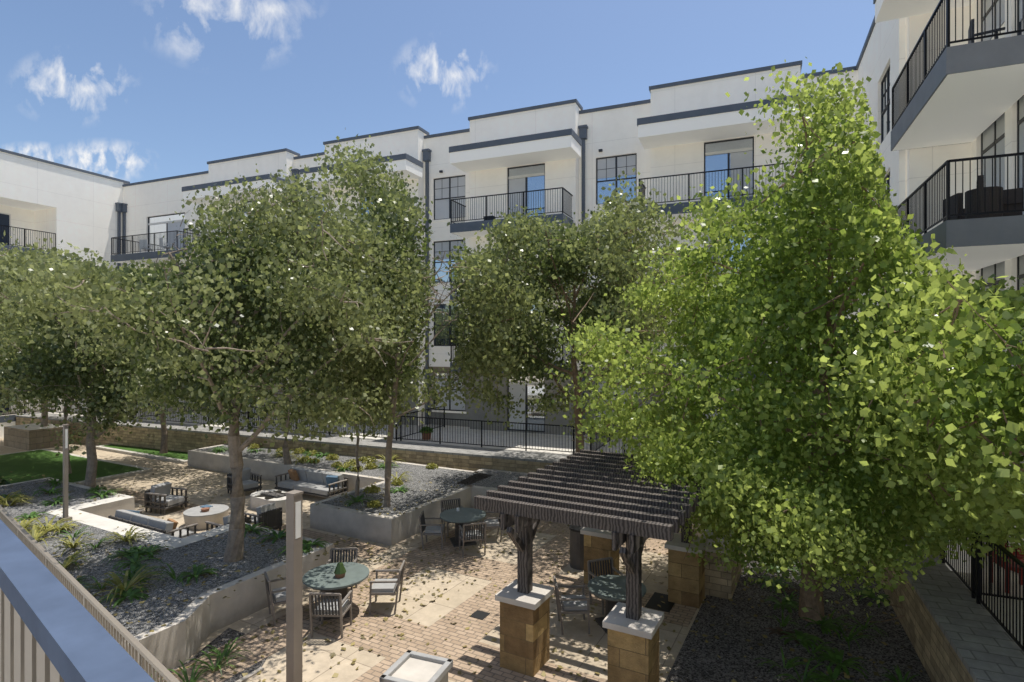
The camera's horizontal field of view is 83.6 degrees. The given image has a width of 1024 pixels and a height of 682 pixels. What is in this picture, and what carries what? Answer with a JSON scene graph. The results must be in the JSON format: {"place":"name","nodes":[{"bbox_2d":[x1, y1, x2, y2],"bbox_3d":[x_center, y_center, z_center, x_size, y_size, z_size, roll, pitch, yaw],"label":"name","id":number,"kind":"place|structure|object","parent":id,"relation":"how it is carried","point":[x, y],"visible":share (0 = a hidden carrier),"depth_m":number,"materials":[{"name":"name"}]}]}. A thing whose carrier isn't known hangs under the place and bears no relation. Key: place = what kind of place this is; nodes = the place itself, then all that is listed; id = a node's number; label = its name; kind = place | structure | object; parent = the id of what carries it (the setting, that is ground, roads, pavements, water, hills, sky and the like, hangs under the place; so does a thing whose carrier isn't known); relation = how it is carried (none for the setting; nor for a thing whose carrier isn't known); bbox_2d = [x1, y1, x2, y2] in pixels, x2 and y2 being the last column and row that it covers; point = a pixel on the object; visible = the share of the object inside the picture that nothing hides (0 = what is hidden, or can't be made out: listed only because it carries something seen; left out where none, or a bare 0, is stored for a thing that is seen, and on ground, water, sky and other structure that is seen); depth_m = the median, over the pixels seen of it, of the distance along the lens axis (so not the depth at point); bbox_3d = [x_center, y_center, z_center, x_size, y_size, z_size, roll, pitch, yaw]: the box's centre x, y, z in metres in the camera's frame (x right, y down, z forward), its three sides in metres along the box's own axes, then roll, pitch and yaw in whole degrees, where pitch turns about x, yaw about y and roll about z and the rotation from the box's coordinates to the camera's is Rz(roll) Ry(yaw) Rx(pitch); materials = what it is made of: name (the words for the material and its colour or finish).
{"place":"outdoors","nodes":[
{"label":"outdoors","id":0,"kind":"place"},
{"bbox_2d":[9,146,49,158],"bbox_3d":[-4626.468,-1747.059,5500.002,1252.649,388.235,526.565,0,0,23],"label":"cloud","id":1,"kind":"structure","parent":0,"point":[26,150],"depth_m":5500.00,"materials":[{"name":"white"}]},
{"bbox_2d":[0,148,129,437],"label":"wing","id":2,"kind":"structure","parent":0,"point":[57,203],"depth_m":35.10,"materials":[{"name":"white paint"}]},
{"bbox_2d":[38,65,93,94],"bbox_3d":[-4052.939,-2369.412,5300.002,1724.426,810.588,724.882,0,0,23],"label":"cloud","id":3,"kind":"structure","parent":0,"point":[86,88],"depth_m":5300.00,"materials":[{"name":"white"}]},
{"bbox_2d":[0,519,154,681],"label":"railing","id":4,"kind":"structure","parent":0,"point":[52,629],"depth_m":1.42,"materials":[{"name":"beige"}]},
{"bbox_2d":[0,505,179,681],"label":"railing","id":5,"kind":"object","parent":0,"point":[120,633],"depth_m":6.86,"materials":[{"name":"beige metal"}]},
{"bbox_2d":[69,145,136,175],"bbox_3d":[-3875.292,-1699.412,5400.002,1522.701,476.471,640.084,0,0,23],"label":"cloud","id":6,"kind":"structure","parent":0,"point":[84,159],"depth_m":5400.00,"materials":[{"name":"white"}]},
{"bbox_2d":[190,0,281,16],"bbox_3d":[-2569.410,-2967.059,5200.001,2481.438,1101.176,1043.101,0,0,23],"label":"cloud","id":7,"kind":"structure","parent":0,"point":[272,9],"depth_m":5200.00,"materials":[{"name":"white"}]},
{"bbox_2d":[0,423,741,681],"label":"courtyard","id":8,"kind":"structure","parent":0,"point":[193,622],"depth_m":12.84,"materials":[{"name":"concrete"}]},
{"bbox_2d":[0,237,74,426],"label":"oak tree","id":9,"kind":"object","parent":8,"relation":"on","point":[10,270],"visible":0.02,"depth_m":24.39,"materials":[{"name":"green plant"}]},
{"bbox_2d":[0,236,88,426],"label":"oak tree","id":10,"kind":"object","parent":8,"relation":"on","point":[44,422],"visible":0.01,"depth_m":28.58,"materials":[{"name":"green plant"}]},
{"bbox_2d":[59,424,71,521],"bbox_3d":[-11.699,3.417,15.006,0.210,2.525,0.210,0,0,23],"label":"lamp post","id":11,"kind":"object","parent":8,"relation":"on","point":[65,473],"visible":0.89,"depth_m":14.97,"materials":[{"name":"white"}]},
{"bbox_2d":[0,251,134,473],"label":"oak tree","id":12,"kind":"object","parent":8,"relation":"on","point":[11,320],"visible":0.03,"depth_m":21.22,"materials":[{"name":"green plant"}]},
{"bbox_2d":[49,210,223,452],"bbox_3d":[-15.100,-0.305,24.835,8.730,10.226,8.390,0,0,23],"label":"oak tree","id":13,"kind":"object","parent":8,"relation":"on","point":[164,442],"depth_m":24.70,"materials":[{"name":"green plant"}]},
{"bbox_2d":[144,481,187,514],"bbox_3d":[-11.077,4.969,18.357,0.900,0.822,0.850,0,0,19],"label":"arm chair","id":14,"kind":"object","parent":8,"relation":"on","point":[160,497],"visible":1,"depth_m":18.16,"materials":[{"name":"grey fabric"}]},
{"bbox_2d":[183,504,228,529],"bbox_3d":[-9.050,5.186,16.957,1.198,0.427,1.198,0,0,23],"label":"coffee table","id":15,"kind":"object","parent":8,"relation":"on","point":[216,513],"visible":0.84,"depth_m":16.61,"materials":[{"name":"concrete"}]},
{"bbox_2d":[200,505,458,577],"bbox_3d":[-6.035,4.680,15.021,7.936,0.600,4.980,0,0,23],"label":"potted plant","id":16,"kind":"object","parent":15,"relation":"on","point":[340,571],"visible":1,"depth_m":11.30,"materials":[{"name":"green plant"}]},
{"bbox_2d":[0,163,432,562],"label":"oak tree","id":17,"kind":"object","parent":8,"relation":"on","point":[201,359],"visible":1,"depth_m":11.13,"materials":[{"name":"green plant"}]},
{"bbox_2d":[244,503,282,530],"bbox_3d":[-7.089,4.969,16.165,0.900,0.822,0.750,0,0,29],"label":"arm chair","id":18,"kind":"object","parent":8,"relation":"on","point":[270,515],"visible":0.64,"depth_m":15.95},
{"bbox_2d":[183,203,367,464],"bbox_3d":[-8.718,-0.298,21.935,8.161,10.240,7.579,0,0,23],"label":"oak tree","id":19,"kind":"object","parent":8,"relation":"on","point":[286,456],"visible":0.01,"depth_m":21.92,"materials":[{"name":"green plant"}]},
{"bbox_2d":[285,490,303,681],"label":"lamp post","id":20,"kind":"object","parent":8,"relation":"on","point":[293,585],"visible":1,"depth_m":7.88,"materials":[{"name":"white metal"}]},
{"bbox_2d":[264,547,404,637],"bbox_3d":[-3.493,4.972,11.445,2.193,0.860,2.293,0,0,35],"label":"dining set","id":21,"kind":"object","parent":8,"relation":"on","point":[335,603],"visible":0.97,"depth_m":11.25,"materials":[{"name":"wood"}]},
{"bbox_2d":[281,311,427,495],"bbox_3d":[-4.668,1.753,17.594,4.342,6.106,4.497,0,0,23],"label":"oak tree","id":22,"kind":"object","parent":8,"relation":"on","point":[384,393],"visible":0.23,"depth_m":16.62,"materials":[{"name":"green plant"}]},
{"bbox_2d":[253,134,541,507],"bbox_3d":[-3.003,-0.606,16.195,7.999,10.820,8.022,0,0,23],"label":"oak tree","id":23,"kind":"object","parent":8,"relation":"on","point":[399,202],"visible":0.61,"depth_m":15.15,"materials":[{"name":"green plant"}]},
{"bbox_2d":[379,650,452,681],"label":"square table","id":24,"kind":"object","parent":8,"relation":"on","point":[410,666],"visible":1,"depth_m":8.59,"materials":[{"name":"stone"}]},
{"bbox_2d":[0,418,917,681],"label":"planting","id":25,"kind":"object","parent":8,"relation":"on","point":[137,567],"visible":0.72,"depth_m":11.80,"materials":[{"name":"green plant"}]},
{"bbox_2d":[419,498,502,556],"bbox_3d":[-1.331,4.972,15.455,2.083,0.860,2.131,0,0,23],"label":"dining set","id":26,"kind":"object","parent":8,"relation":"on","point":[463,519],"visible":0.89,"depth_m":15.20,"materials":[{"name":"wood"}]},
{"bbox_2d":[0,471,922,681],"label":"leaf litter","id":27,"kind":"object","parent":8,"relation":"on","point":[543,674],"visible":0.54,"depth_m":11.28,"materials":[{"name":"brown plant"}]},
{"bbox_2d":[474,449,707,681],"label":"pergola","id":28,"kind":"object","parent":8,"relation":"on","point":[606,503],"visible":0.9,"depth_m":9.40,"materials":[{"name":"wood"}]},
{"bbox_2d":[553,557,645,634],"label":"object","id":29,"kind":"object","parent":8,"relation":"on","point":[609,589],"visible":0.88,"depth_m":10.86,"materials":[{"name":"wood"}]},
{"bbox_2d":[702,524,731,547],"bbox_3d":[4.565,4.245,12.668,0.595,0.310,0.800,0,0,29],"label":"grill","id":30,"kind":"object","parent":8,"relation":"on","point":[711,540],"visible":0.06,"depth_m":12.36,"materials":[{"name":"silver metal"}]},
{"bbox_2d":[0,0,874,182],"label":"sky","id":31,"kind":"structure","parent":0,"point":[178,87],"materials":[{"name":"blue"}]},
{"bbox_2d":[416,52,460,79],"bbox_3d":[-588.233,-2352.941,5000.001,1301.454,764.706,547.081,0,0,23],"label":"cloud","id":32,"kind":"structure","parent":0,"point":[455,75],"depth_m":5000.00,"materials":[{"name":"white"}]},
{"bbox_2d":[111,60,857,437],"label":"building","id":33,"kind":"structure","parent":0,"point":[567,160],"depth_m":26.04,"materials":[{"name":"paint"}]},
{"bbox_2d":[0,417,1012,681],"bbox_3d":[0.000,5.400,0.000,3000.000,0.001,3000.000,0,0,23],"label":"ground","id":34,"kind":"structure","parent":0,"point":[456,589],"depth_m":12.10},
{"bbox_2d":[0,240,189,487],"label":"oak tree","id":35,"kind":"object","parent":34,"relation":"on","point":[66,377],"visible":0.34,"depth_m":18.23,"materials":[{"name":"green plant"}]},
{"bbox_2d":[108,510,197,537],"bbox_3d":[-9.586,4.969,15.255,2.600,0.822,0.900,0,0,29],"label":"sofa","id":36,"kind":"object","parent":34,"relation":"on","point":[136,518],"visible":0.46,"depth_m":14.83,"materials":[{"name":"grey fabric"}]},
{"bbox_2d":[205,514,250,530],"bbox_3d":[-7.571,4.969,15.289,0.900,0.822,0.750,0,0,29],"label":"arm chair","id":37,"kind":"object","parent":34,"relation":"on","point":[226,520],"visible":0.22,"depth_m":15.05,"materials":[{"name":"grey fabric"}]},
{"bbox_2d":[227,467,261,493],"bbox_3d":[-9.541,4.969,20.423,0.900,0.822,0.850,0,0,39],"label":"arm chair","id":38,"kind":"object","parent":34,"relation":"on","point":[249,483],"visible":0.57,"depth_m":20.42,"materials":[{"name":"grey fabric"}]},
{"bbox_2d":[250,490,285,512],"bbox_3d":[-7.776,5.175,18.653,1.698,0.450,0.950,0,0,33],"label":"fire pit","id":39,"kind":"object","parent":34,"relation":"on","point":[266,497],"visible":0.67,"depth_m":18.37,"materials":[{"name":"concrete"}]},
{"bbox_2d":[275,466,348,497],"bbox_3d":[-7.068,4.969,20.147,2.700,0.822,0.900,0,0,29],"label":"sofa","id":40,"kind":"object","parent":34,"relation":"on","point":[319,483],"visible":0.91,"depth_m":20.02,"materials":[{"name":"grey fabric"}]},
{"bbox_2d":[469,537,534,619],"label":"drains","id":41,"kind":"object","parent":34,"relation":"on","point":[479,614],"visible":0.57,"depth_m":11.31,"materials":[{"name":"black metal"}]},
{"bbox_2d":[15,406,1023,681],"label":"terraces","id":42,"kind":"object","parent":34,"relation":"on","point":[947,628],"visible":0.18,"depth_m":10.70,"materials":[{"name":"concrete"}]},
{"bbox_2d":[282,427,430,439],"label":"pots","id":43,"kind":"object","parent":42,"relation":"on","point":[426,436],"visible":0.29,"depth_m":24.60,"materials":[{"name":"brown"}]},
{"bbox_2d":[48,394,1023,651],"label":"fences","id":44,"kind":"object","parent":42,"relation":"on","point":[960,566],"visible":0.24,"depth_m":9.59,"materials":[{"name":"black metal"}]},
{"bbox_2d":[415,168,716,452],"bbox_3d":[2.272,-0.157,18.056,9.306,9.946,9.911,0,0,23],"label":"oak tree","id":45,"kind":"object","parent":42,"relation":"on","point":[568,255],"visible":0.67,"depth_m":16.55,"materials":[{"name":"green plant"}]},
{"bbox_2d":[536,57,1023,622],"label":"tree","id":46,"kind":"object","parent":42,"relation":"on","point":[766,309],"visible":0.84,"depth_m":9.40,"materials":[{"name":"green plant"}]},
{"bbox_2d":[814,238,1023,552],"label":"tree","id":47,"kind":"object","parent":42,"relation":"on","point":[991,402],"visible":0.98,"depth_m":6.59,"materials":[{"name":"green plant"}]},
{"bbox_2d":[856,0,1023,572],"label":"building","id":48,"kind":"structure","parent":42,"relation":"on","point":[944,88],"depth_m":12.44,"materials":[{"name":"paint"}]},
{"bbox_2d":[987,541,1023,593],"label":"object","id":49,"kind":"object","parent":42,"relation":"on","point":[1020,557],"visible":0.15,"depth_m":9.68,"materials":[{"name":"red"}]},
{"bbox_2d":[569,525,583,569],"bbox_3d":[1.658,4.928,13.809,0.557,0.945,0.557,0,0,23],"label":"litter bin","id":50,"kind":"object","parent":34,"relation":"on","point":[576,550],"visible":0.48,"depth_m":13.58,"materials":[{"name":"black"}]},
{"bbox_2d":[610,343,1023,622],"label":"tree","id":51,"kind":"object","parent":34,"relation":"on","point":[820,519],"visible":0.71,"depth_m":8.46,"materials":[{"name":"green plant"}]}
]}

